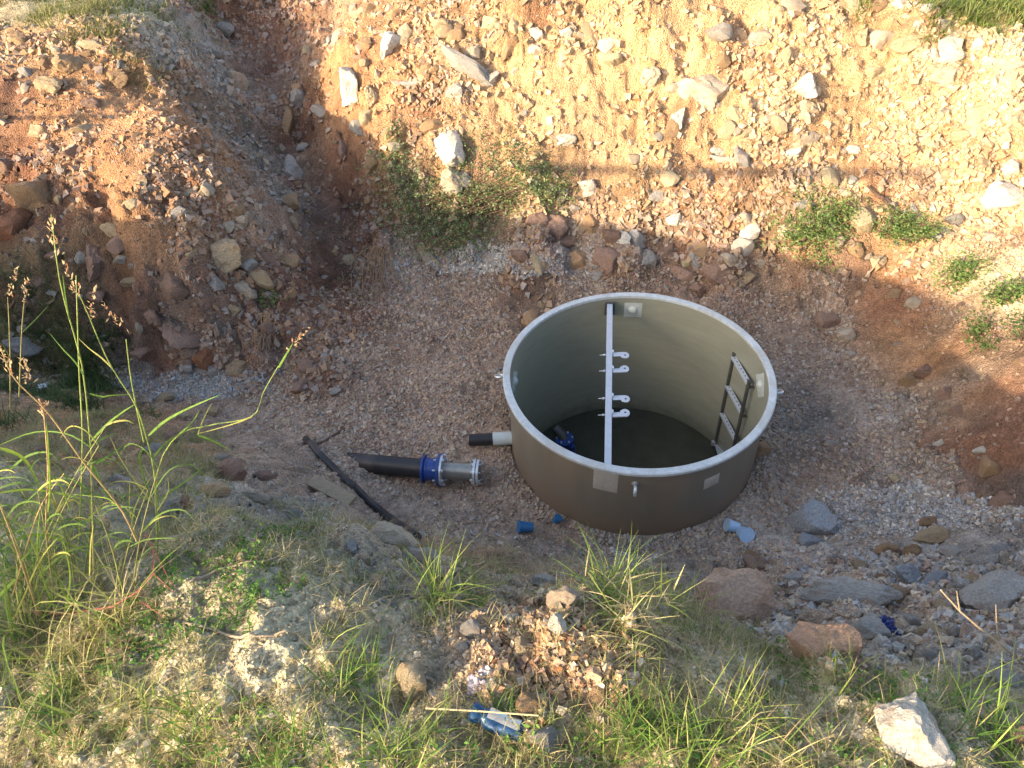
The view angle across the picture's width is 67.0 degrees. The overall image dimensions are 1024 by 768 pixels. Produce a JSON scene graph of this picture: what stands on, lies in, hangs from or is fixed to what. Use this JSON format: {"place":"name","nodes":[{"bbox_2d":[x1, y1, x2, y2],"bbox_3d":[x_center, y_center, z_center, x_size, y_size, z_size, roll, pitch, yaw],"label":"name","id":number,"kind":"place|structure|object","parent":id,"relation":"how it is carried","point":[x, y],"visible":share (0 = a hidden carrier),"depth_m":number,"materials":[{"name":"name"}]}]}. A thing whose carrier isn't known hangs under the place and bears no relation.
{"place":"outdoors","nodes":[
{"label":"outdoors","id":0,"kind":"place"},
{"bbox_2d":[0,0,390,400],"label":"bank","id":1,"kind":"structure","parent":0,"point":[96,245],"depth_m":6.96,"materials":[{"name":"soil"}]},
{"bbox_2d":[2,335,42,356],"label":"rock","id":2,"kind":"object","parent":1,"relation":"on","point":[29,349],"visible":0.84,"depth_m":6.75,"materials":[{"name":"stone"}]},
{"bbox_2d":[0,0,237,95],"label":"grass","id":3,"kind":"structure","parent":1,"relation":"on","point":[92,4],"depth_m":8.02,"materials":[{"name":"green plant"}]},
{"bbox_2d":[0,0,391,401],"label":"rubble","id":4,"kind":"object","parent":1,"relation":"on","point":[49,151],"visible":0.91,"depth_m":7.23,"materials":[{"name":"stone"}]},
{"bbox_2d":[252,312,279,350],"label":"dry roots","id":5,"kind":"object","parent":1,"relation":"hanging from","point":[267,316],"visible":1,"depth_m":6.90,"materials":[{"name":"brown plant"}]},
{"bbox_2d":[0,366,1023,767],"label":"ground","id":6,"kind":"structure","parent":0,"point":[236,466],"depth_m":2.81,"materials":[{"name":"soil"}]},
{"bbox_2d":[1,266,47,409],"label":"tall grass","id":7,"kind":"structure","parent":6,"relation":"on","point":[25,282],"depth_m":3.01,"materials":[{"name":"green plant"}]},
{"bbox_2d":[0,622,112,767],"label":"grass tuft","id":8,"kind":"object","parent":6,"relation":"on","point":[61,713],"visible":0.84,"depth_m":2.47,"materials":[{"name":"green plant"}]},
{"bbox_2d":[0,479,121,647],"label":"grass tuft","id":9,"kind":"object","parent":6,"relation":"on","point":[13,571],"visible":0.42,"depth_m":3.02,"materials":[{"name":"green plant"}]},
{"bbox_2d":[1,214,134,574],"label":"tall grass","id":10,"kind":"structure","parent":6,"relation":"on","point":[51,219],"depth_m":2.42,"materials":[{"name":"green plant"}]},
{"bbox_2d":[0,346,137,629],"bbox_3d":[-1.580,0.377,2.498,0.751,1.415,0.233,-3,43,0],"label":"tall grass","id":11,"kind":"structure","parent":6,"relation":"on","point":[37,534],"depth_m":2.52,"materials":[{"name":"green plant"}]},
{"bbox_2d":[0,561,143,738],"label":"grass tuft","id":12,"kind":"object","parent":6,"relation":"on","point":[68,645],"visible":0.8,"depth_m":2.64,"materials":[{"name":"green plant"}]},
{"bbox_2d":[0,456,159,690],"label":"grass tuft","id":13,"kind":"object","parent":6,"relation":"on","point":[17,596],"visible":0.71,"depth_m":2.79,"materials":[{"name":"green plant"}]},
{"bbox_2d":[0,231,171,429],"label":"grass","id":14,"kind":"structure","parent":6,"relation":"on","point":[97,382],"depth_m":6.71,"materials":[{"name":"green plant"}]},
{"bbox_2d":[24,534,173,616],"bbox_3d":[-1.500,0.708,2.880,0.637,0.209,0.297,5,43,9],"label":"twig","id":15,"kind":"object","parent":6,"relation":"on","point":[128,596],"visible":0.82,"depth_m":2.78,"materials":[{"name":"brown wood"}]},
{"bbox_2d":[1,443,202,598],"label":"tall grass","id":16,"kind":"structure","parent":6,"relation":"on","point":[124,540],"depth_m":2.60,"materials":[{"name":"green plant"}]},
{"bbox_2d":[14,511,201,700],"bbox_3d":[-1.428,0.773,2.707,0.582,0.542,0.647,9,44,13],"label":"grass tuft","id":17,"kind":"object","parent":6,"relation":"on","point":[115,600],"visible":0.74,"depth_m":2.73,"materials":[{"name":"green plant"}]},
{"bbox_2d":[75,651,183,751],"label":"grass tuft","id":18,"kind":"object","parent":6,"relation":"on","point":[140,696],"visible":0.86,"depth_m":2.44,"materials":[{"name":"green plant"}]},
{"bbox_2d":[62,261,215,558],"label":"tall grass","id":19,"kind":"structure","parent":6,"relation":"on","point":[139,415],"depth_m":2.58,"materials":[{"name":"green plant"}]},
{"bbox_2d":[122,653,244,767],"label":"grass tuft","id":20,"kind":"object","parent":6,"relation":"on","point":[171,722],"visible":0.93,"depth_m":2.35,"materials":[{"name":"green plant"}]},
{"bbox_2d":[156,327,309,531],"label":"tall grass","id":21,"kind":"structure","parent":6,"relation":"on","point":[280,364],"depth_m":2.71,"materials":[{"name":"green plant"}]},
{"bbox_2d":[205,584,275,629],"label":"grass tuft","id":22,"kind":"object","parent":6,"relation":"on","point":[238,607],"visible":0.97,"depth_m":2.68,"materials":[{"name":"green plant"}]},
{"bbox_2d":[183,621,304,638],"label":"dry twig","id":23,"kind":"object","parent":6,"relation":"on","point":[229,635],"visible":0.95,"depth_m":2.60,"materials":[{"name":"beige wood"}]},
{"bbox_2d":[227,697,353,767],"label":"grass tuft","id":24,"kind":"object","parent":6,"relation":"on","point":[285,745],"visible":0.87,"depth_m":2.26,"materials":[{"name":"green plant"}]},
{"bbox_2d":[284,499,335,535],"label":"grass tuft","id":25,"kind":"object","parent":6,"relation":"on","point":[312,522],"visible":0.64,"depth_m":3.48,"materials":[{"name":"green plant"}]},
{"bbox_2d":[307,474,356,505],"bbox_3d":[-1.232,0.732,5.284,0.361,0.060,0.100,20,47,23],"label":"plank","id":26,"kind":"object","parent":6,"relation":"on","point":[317,483],"visible":0.89,"depth_m":5.27,"materials":[{"name":"grey wood"}]},
{"bbox_2d":[288,613,402,727],"bbox_3d":[-0.504,0.923,2.448,0.359,0.268,0.439,-13,44,-11],"label":"grass tuft","id":27,"kind":"object","parent":6,"relation":"on","point":[371,664],"visible":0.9,"depth_m":2.48,"materials":[{"name":"green plant"}]},
{"bbox_2d":[302,436,421,540],"bbox_3d":[-1.023,0.626,5.253,0.197,0.953,2.006,-27,48,-24],"label":"branch","id":28,"kind":"object","parent":6,"relation":"on","point":[331,465],"visible":0.88,"depth_m":5.64,"materials":[{"name":"brown wood"}]},
{"bbox_2d":[370,521,418,549],"bbox_3d":[-0.557,0.737,3.658,0.239,0.166,0.170,-9,51,8],"label":"rock","id":29,"kind":"object","parent":6,"relation":"on","point":[405,538],"visible":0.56,"depth_m":3.61,"materials":[{"name":"stone"}]},
{"bbox_2d":[329,661,462,767],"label":"grass tuft","id":30,"kind":"object","parent":6,"relation":"on","point":[383,747],"visible":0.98,"depth_m":2.25,"materials":[{"name":"green plant"}]},
{"bbox_2d":[396,660,426,704],"bbox_3d":[-0.322,0.956,2.485,0.090,0.138,0.116,-13,44,-11],"label":"rock","id":31,"kind":"object","parent":6,"relation":"on","point":[409,673],"visible":0.92,"depth_m":2.45,"materials":[{"name":"stone"}]},
{"bbox_2d":[401,547,443,565],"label":"rock","id":32,"kind":"object","parent":6,"relation":"on","point":[414,551],"visible":0.48,"depth_m":3.22,"materials":[{"name":"stone"}]},
{"bbox_2d":[358,519,501,639],"bbox_3d":[-0.270,0.697,2.816,0.518,0.384,0.605,-3,43,0],"label":"grass tuft","id":33,"kind":"object","parent":6,"relation":"on","point":[433,590],"visible":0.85,"depth_m":2.87,"materials":[{"name":"green plant"}]},
{"bbox_2d":[460,617,481,638],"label":"rock","id":34,"kind":"object","parent":6,"relation":"on","point":[469,628],"visible":0.86,"depth_m":2.64,"materials":[{"name":"stone"}]},
{"bbox_2d":[467,664,492,695],"bbox_3d":[-0.080,0.935,2.454,0.127,0.041,0.099,-3,43,0],"label":"wrapper","id":35,"kind":"object","parent":6,"relation":"on","point":[472,679],"visible":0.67,"depth_m":2.44,"materials":[{"name":"white plastic"}]},
{"bbox_2d":[435,552,526,607],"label":"grass tuft","id":36,"kind":"object","parent":6,"relation":"on","point":[461,574],"visible":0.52,"depth_m":2.99,"materials":[{"name":"green plant"}]},
{"bbox_2d":[462,669,527,746],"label":"grass tuft","id":37,"kind":"object","parent":6,"relation":"on","point":[506,692],"visible":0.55,"depth_m":2.33,"materials":[{"name":"green plant"}]},
{"bbox_2d":[468,701,524,741],"bbox_3d":[-0.045,1.008,2.308,0.165,0.057,0.066,18,46,13],"label":"drink can","id":38,"kind":"object","parent":6,"relation":"on","point":[493,720],"visible":0.91,"depth_m":2.29,"materials":[{"name":"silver metal"}]},
{"bbox_2d":[425,707,538,715],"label":"straw stalk","id":39,"kind":"object","parent":38,"relation":"on","point":[431,708],"visible":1,"depth_m":2.29,"materials":[{"name":"beige plant"}]},
{"bbox_2d":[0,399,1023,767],"bbox_3d":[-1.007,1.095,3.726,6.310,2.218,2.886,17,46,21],"label":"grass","id":40,"kind":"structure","parent":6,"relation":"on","point":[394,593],"depth_m":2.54,"materials":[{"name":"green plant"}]},
{"bbox_2d":[0,397,1023,767],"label":"dry grass","id":41,"kind":"structure","parent":6,"relation":"on","point":[322,545],"depth_m":2.62,"materials":[{"name":"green plant"}]},
{"bbox_2d":[0,388,1023,767],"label":"rubble","id":42,"kind":"object","parent":6,"relation":"on","point":[428,678],"visible":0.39,"depth_m":2.90,"materials":[{"name":"stone"}]},
{"bbox_2d":[0,510,1023,767],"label":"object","id":43,"kind":"object","parent":6,"relation":"on","point":[440,656],"visible":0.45,"depth_m":2.60,"materials":[{"name":"plant"}]},
{"bbox_2d":[514,636,530,655],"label":"rock","id":44,"kind":"object","parent":6,"relation":"on","point":[520,645],"visible":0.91,"depth_m":2.52,"materials":[{"name":"stone"}]},
{"bbox_2d":[32,523,1023,767],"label":"ground cover","id":45,"kind":"object","parent":6,"relation":"on","point":[250,594],"visible":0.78,"depth_m":2.62,"materials":[{"name":"green plant"}]},
{"bbox_2d":[515,691,548,718],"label":"rock","id":46,"kind":"object","parent":6,"relation":"on","point":[528,707],"visible":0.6,"depth_m":2.34,"materials":[{"name":"stone"}]},
{"bbox_2d":[528,574,558,586],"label":"rock","id":47,"kind":"object","parent":6,"relation":"on","point":[536,578],"visible":0.7,"depth_m":3.35,"materials":[{"name":"stone"}]},
{"bbox_2d":[533,725,558,753],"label":"rock","id":48,"kind":"object","parent":6,"relation":"on","point":[552,732],"visible":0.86,"depth_m":2.23,"materials":[{"name":"stone"}]},
{"bbox_2d":[232,221,867,623],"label":"dry grass","id":49,"kind":"structure","parent":6,"relation":"on","point":[528,561],"depth_m":4.50,"materials":[{"name":"beige plant"}]},
{"bbox_2d":[548,612,566,634],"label":"rock","id":50,"kind":"object","parent":6,"relation":"on","point":[558,622],"visible":0.94,"depth_m":2.50,"materials":[{"name":"stone"}]},
{"bbox_2d":[469,570,657,727],"bbox_3d":[0.253,1.006,3.117,0.614,1.176,1.274,5,43,9],"label":"rubble","id":51,"kind":"object","parent":6,"relation":"on","point":[580,680],"visible":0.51,"depth_m":2.50,"materials":[{"name":"stone"}]},
{"bbox_2d":[546,586,581,609],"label":"rock","id":52,"kind":"object","parent":6,"relation":"on","point":[565,596],"visible":0.84,"depth_m":2.62,"materials":[{"name":"stone"}]},
{"bbox_2d":[581,682,609,712],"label":"rock","id":53,"kind":"object","parent":6,"relation":"on","point":[591,696],"visible":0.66,"depth_m":2.35,"materials":[{"name":"stone"}]},
{"bbox_2d":[525,527,676,633],"bbox_3d":[0.355,0.715,2.800,0.532,0.435,0.603,18,47,21],"label":"grass tuft","id":54,"kind":"object","parent":6,"relation":"on","point":[611,589],"visible":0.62,"depth_m":2.81,"materials":[{"name":"green plant"}]},
{"bbox_2d":[553,697,677,767],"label":"grass tuft","id":55,"kind":"object","parent":6,"relation":"on","point":[621,755],"visible":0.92,"depth_m":2.22,"materials":[{"name":"green plant"}]},
{"bbox_2d":[573,538,703,671],"bbox_3d":[0.423,0.751,2.667,0.501,0.263,0.570,4,43,8],"label":"grass tuft","id":56,"kind":"object","parent":6,"relation":"on","point":[631,586],"visible":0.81,"depth_m":2.67,"materials":[{"name":"green plant"}]},
{"bbox_2d":[582,650,722,767],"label":"grass tuft","id":57,"kind":"object","parent":6,"relation":"on","point":[645,715],"visible":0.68,"depth_m":2.27,"materials":[{"name":"green plant"}]},
{"bbox_2d":[635,562,739,631],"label":"grass tuft","id":58,"kind":"object","parent":6,"relation":"on","point":[678,600],"visible":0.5,"depth_m":3.20,"materials":[{"name":"green plant"}]},
{"bbox_2d":[626,674,765,767],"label":"grass tuft","id":59,"kind":"object","parent":6,"relation":"on","point":[704,748],"visible":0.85,"depth_m":2.20,"materials":[{"name":"green plant"}]},
{"bbox_2d":[687,567,775,623],"bbox_3d":[1.063,1.047,3.759,0.505,0.314,0.343,-13,33,-13],"label":"rock","id":60,"kind":"object","parent":6,"relation":"on","point":[753,595],"visible":0.69,"depth_m":3.65,"materials":[{"name":"stone"}]},
{"bbox_2d":[646,639,838,767],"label":"grass tuft","id":61,"kind":"object","parent":6,"relation":"on","point":[748,724],"visible":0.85,"depth_m":2.26,"materials":[{"name":"green plant"}]},
{"bbox_2d":[742,553,768,571],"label":"rock","id":62,"kind":"object","parent":6,"relation":"on","point":[749,559],"visible":0.53,"depth_m":4.86,"materials":[{"name":"stone"}]},
{"bbox_2d":[786,621,862,663],"bbox_3d":[1.116,0.923,2.773,0.256,0.221,0.237,18,47,21],"label":"rock","id":63,"kind":"object","parent":6,"relation":"on","point":[810,635],"visible":0.66,"depth_m":2.70,"materials":[{"name":"stone"}]},
{"bbox_2d":[789,626,897,721],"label":"grass tuft","id":64,"kind":"object","parent":6,"relation":"on","point":[848,679],"visible":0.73,"depth_m":2.51,"materials":[{"name":"green plant"}]},
{"bbox_2d":[676,538,1023,686],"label":"rubble","id":65,"kind":"object","parent":6,"relation":"on","point":[786,623],"visible":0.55,"depth_m":3.78,"materials":[{"name":"stone"}]},
{"bbox_2d":[799,576,902,606],"bbox_3d":[1.764,1.098,4.044,0.507,0.175,0.191,-5,31,25],"label":"rock","id":66,"kind":"object","parent":6,"relation":"on","point":[829,591],"visible":0.81,"depth_m":3.99,"materials":[{"name":"stone"}]},
{"bbox_2d":[852,611,891,638],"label":"rock","id":67,"kind":"object","parent":6,"relation":"on","point":[870,625],"visible":0.72,"depth_m":3.34,"materials":[{"name":"stone"}]},
{"bbox_2d":[895,563,920,583],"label":"rock","id":68,"kind":"object","parent":6,"relation":"on","point":[908,573],"visible":0.97,"depth_m":4.60,"materials":[{"name":"stone"}]},
{"bbox_2d":[873,691,955,767],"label":"rock","id":69,"kind":"object","parent":6,"relation":"on","point":[908,728],"visible":0.92,"depth_m":2.19,"materials":[{"name":"stone"}]},
{"bbox_2d":[914,621,943,635],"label":"rock","id":70,"kind":"object","parent":6,"relation":"on","point":[922,629],"visible":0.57,"depth_m":3.51,"materials":[{"name":"stone"}]},
{"bbox_2d":[913,525,950,543],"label":"rock","id":71,"kind":"object","parent":6,"relation":"on","point":[935,534],"visible":0.94,"depth_m":5.15,"materials":[{"name":"stone"}]},
{"bbox_2d":[919,570,947,584],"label":"rock","id":72,"kind":"object","parent":6,"relation":"on","point":[937,576],"visible":0.54,"depth_m":4.34,"materials":[{"name":"stone"}]},
{"bbox_2d":[891,624,1023,767],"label":"grass tuft","id":73,"kind":"object","parent":6,"relation":"on","point":[996,709],"visible":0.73,"depth_m":2.35,"materials":[{"name":"green plant"}]},
{"bbox_2d":[940,589,1023,664],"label":"dry branch","id":74,"kind":"object","parent":6,"relation":"on","point":[989,635],"visible":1,"depth_m":2.69,"materials":[{"name":"brown plant"}]},
{"bbox_2d":[945,688,1023,767],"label":"grass tuft","id":75,"kind":"object","parent":6,"relation":"on","point":[995,745],"visible":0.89,"depth_m":2.24,"materials":[{"name":"green plant"}]},
{"bbox_2d":[963,542,1008,566],"bbox_3d":[2.948,1.071,4.717,0.360,0.188,0.169,-18,45,-16],"label":"rock","id":76,"kind":"object","parent":6,"relation":"on","point":[985,554],"visible":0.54,"depth_m":4.69,"materials":[{"name":"stone"}]},
{"bbox_2d":[958,569,1023,611],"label":"rock","id":77,"kind":"object","parent":6,"relation":"on","point":[1002,589],"visible":0.68,"depth_m":3.89,"materials":[{"name":"stone"}]},
{"bbox_2d":[997,722,1023,748],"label":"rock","id":78,"kind":"object","parent":6,"relation":"on","point":[1016,740],"visible":0.47,"depth_m":2.28,"materials":[{"name":"stone"}]},
{"bbox_2d":[0,0,1023,32],"bbox_3d":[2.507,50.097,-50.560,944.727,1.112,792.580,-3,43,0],"label":"ground","id":79,"kind":"structure","parent":0,"point":[6,11],"depth_m":8.22,"materials":[{"name":"green plant"}]},
{"bbox_2d":[100,194,1023,568],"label":"pit floor","id":80,"kind":"structure","parent":0,"point":[784,476],"depth_m":6.51,"materials":[{"name":"gravel"}]},
{"bbox_2d":[111,365,274,400],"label":"gravel","id":81,"kind":"structure","parent":80,"relation":"on","point":[203,387],"depth_m":6.83,"materials":[{"name":"grey gravel"}]},
{"bbox_2d":[347,452,483,486],"bbox_3d":[-0.835,0.650,6.011,1.235,0.294,0.257,5,43,9],"label":"water pipe","id":82,"kind":"object","parent":80,"relation":"on","point":[439,470],"visible":0.92,"depth_m":5.92,"materials":[{"name":"black plastic"}]},
{"bbox_2d":[469,292,783,535],"bbox_3d":[0.963,0.444,6.277,2.015,1.464,2.015,33,53,32],"label":"tank","id":83,"kind":"object","parent":80,"relation":"on","point":[708,373],"visible":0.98,"depth_m":6.33,"materials":[{"name":"grey plastic"}]},
{"bbox_2d":[542,408,716,467],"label":"water","id":84,"kind":"structure","parent":83,"relation":"in","point":[644,439],"depth_m":7.06,"materials":[{"name":"black liquid"}]},
{"bbox_2d":[494,408,773,551],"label":"gravel","id":85,"kind":"structure","parent":80,"relation":"on","point":[546,514],"depth_m":5.69,"materials":[{"name":"grey gravel"}]},
{"bbox_2d":[736,526,754,542],"bbox_3d":[1.648,1.058,5.455,0.113,0.131,0.128,-3,43,0],"label":"pipe cap","id":86,"kind":"object","parent":80,"relation":"on","point":[745,534],"visible":0.96,"depth_m":5.42,"materials":[{"name":"blue plastic"}]},
{"bbox_2d":[798,532,822,545],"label":"rock","id":87,"kind":"object","parent":80,"relation":"on","point":[804,538],"visible":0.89,"depth_m":5.30,"materials":[{"name":"stone"}]},
{"bbox_2d":[784,499,838,534],"bbox_3d":[2.122,0.995,5.488,0.220,0.332,0.348,-30,49,-26],"label":"rock","id":88,"kind":"object","parent":80,"relation":"on","point":[813,516],"visible":0.78,"depth_m":5.39,"materials":[{"name":"stone"}]},
{"bbox_2d":[816,312,840,328],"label":"rock","id":89,"kind":"object","parent":80,"relation":"on","point":[825,320],"visible":0.98,"depth_m":7.19,"materials":[{"name":"stone"}]},
{"bbox_2d":[834,327,856,342],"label":"rock","id":90,"kind":"object","parent":80,"relation":"on","point":[846,334],"visible":0.95,"depth_m":7.01,"materials":[{"name":"stone"}]},
{"bbox_2d":[783,479,1023,539],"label":"gravel","id":91,"kind":"structure","parent":80,"relation":"on","point":[912,508],"depth_m":5.53,"materials":[{"name":"grey gravel"}]},
{"bbox_2d":[304,0,1023,333],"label":"bank","id":92,"kind":"structure","parent":0,"point":[707,89],"depth_m":7.68,"materials":[{"name":"soil"}]},
{"bbox_2d":[332,245,413,302],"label":"dry roots","id":93,"kind":"object","parent":92,"relation":"hanging from","point":[380,263],"visible":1,"depth_m":7.98,"materials":[{"name":"brown plant"}]},
{"bbox_2d":[337,98,584,261],"bbox_3d":[-0.520,-2.085,7.990,2.653,1.430,1.104,-3,43,0],"label":"bush","id":94,"kind":"object","parent":92,"relation":"on","point":[475,207],"visible":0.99,"depth_m":7.94,"materials":[{"name":"green plant"}]},
{"bbox_2d":[390,238,643,279],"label":"gravel","id":95,"kind":"structure","parent":92,"relation":"on","point":[484,265],"depth_m":8.01,"materials":[{"name":"grey gravel"}]},
{"bbox_2d":[304,0,1023,331],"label":"rubble","id":96,"kind":"object","parent":92,"relation":"on","point":[764,110],"visible":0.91,"depth_m":7.58,"materials":[{"name":"stone"}]},
{"bbox_2d":[714,168,787,211],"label":"dry roots","id":97,"kind":"object","parent":92,"relation":"on","point":[746,174],"visible":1,"depth_m":7.56,"materials":[{"name":"brown plant"}]},
{"bbox_2d":[752,175,872,276],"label":"bush","id":98,"kind":"object","parent":92,"relation":"on","point":[825,221],"visible":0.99,"depth_m":7.30,"materials":[{"name":"green plant"}]},
{"bbox_2d":[866,194,958,252],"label":"bush","id":99,"kind":"object","parent":92,"relation":"on","point":[905,232],"visible":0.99,"depth_m":7.11,"materials":[{"name":"green plant"}]},
{"bbox_2d":[841,0,1023,65],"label":"grass","id":100,"kind":"structure","parent":92,"relation":"on","point":[975,7],"depth_m":7.36,"materials":[{"name":"green plant"}]},
{"bbox_2d":[853,232,1023,506],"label":"bank","id":101,"kind":"structure","parent":0,"point":[1000,463],"depth_m":6.11,"materials":[{"name":"soil"}]},
{"bbox_2d":[857,233,1023,489],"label":"rubble","id":102,"kind":"object","parent":101,"relation":"on","point":[997,275],"visible":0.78,"depth_m":6.57,"materials":[{"name":"stone"}]},
{"bbox_2d":[922,248,996,302],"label":"plant","id":103,"kind":"object","parent":101,"relation":"on","point":[961,276],"visible":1,"depth_m":6.69,"materials":[{"name":"green plant"}]},
{"bbox_2d":[956,293,1001,352],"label":"plant","id":104,"kind":"object","parent":101,"relation":"on","point":[975,329],"visible":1,"depth_m":6.11,"materials":[{"name":"green plant"}]},
{"bbox_2d":[969,273,1023,312],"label":"plant","id":105,"kind":"object","parent":101,"relation":"on","point":[1005,289],"visible":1,"depth_m":6.26,"materials":[{"name":"green plant"}]},
{"bbox_2d":[994,304,1023,344],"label":"plant","id":106,"kind":"object","parent":101,"relation":"on","point":[1017,326],"visible":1,"depth_m":5.74,"materials":[{"name":"green plant"}]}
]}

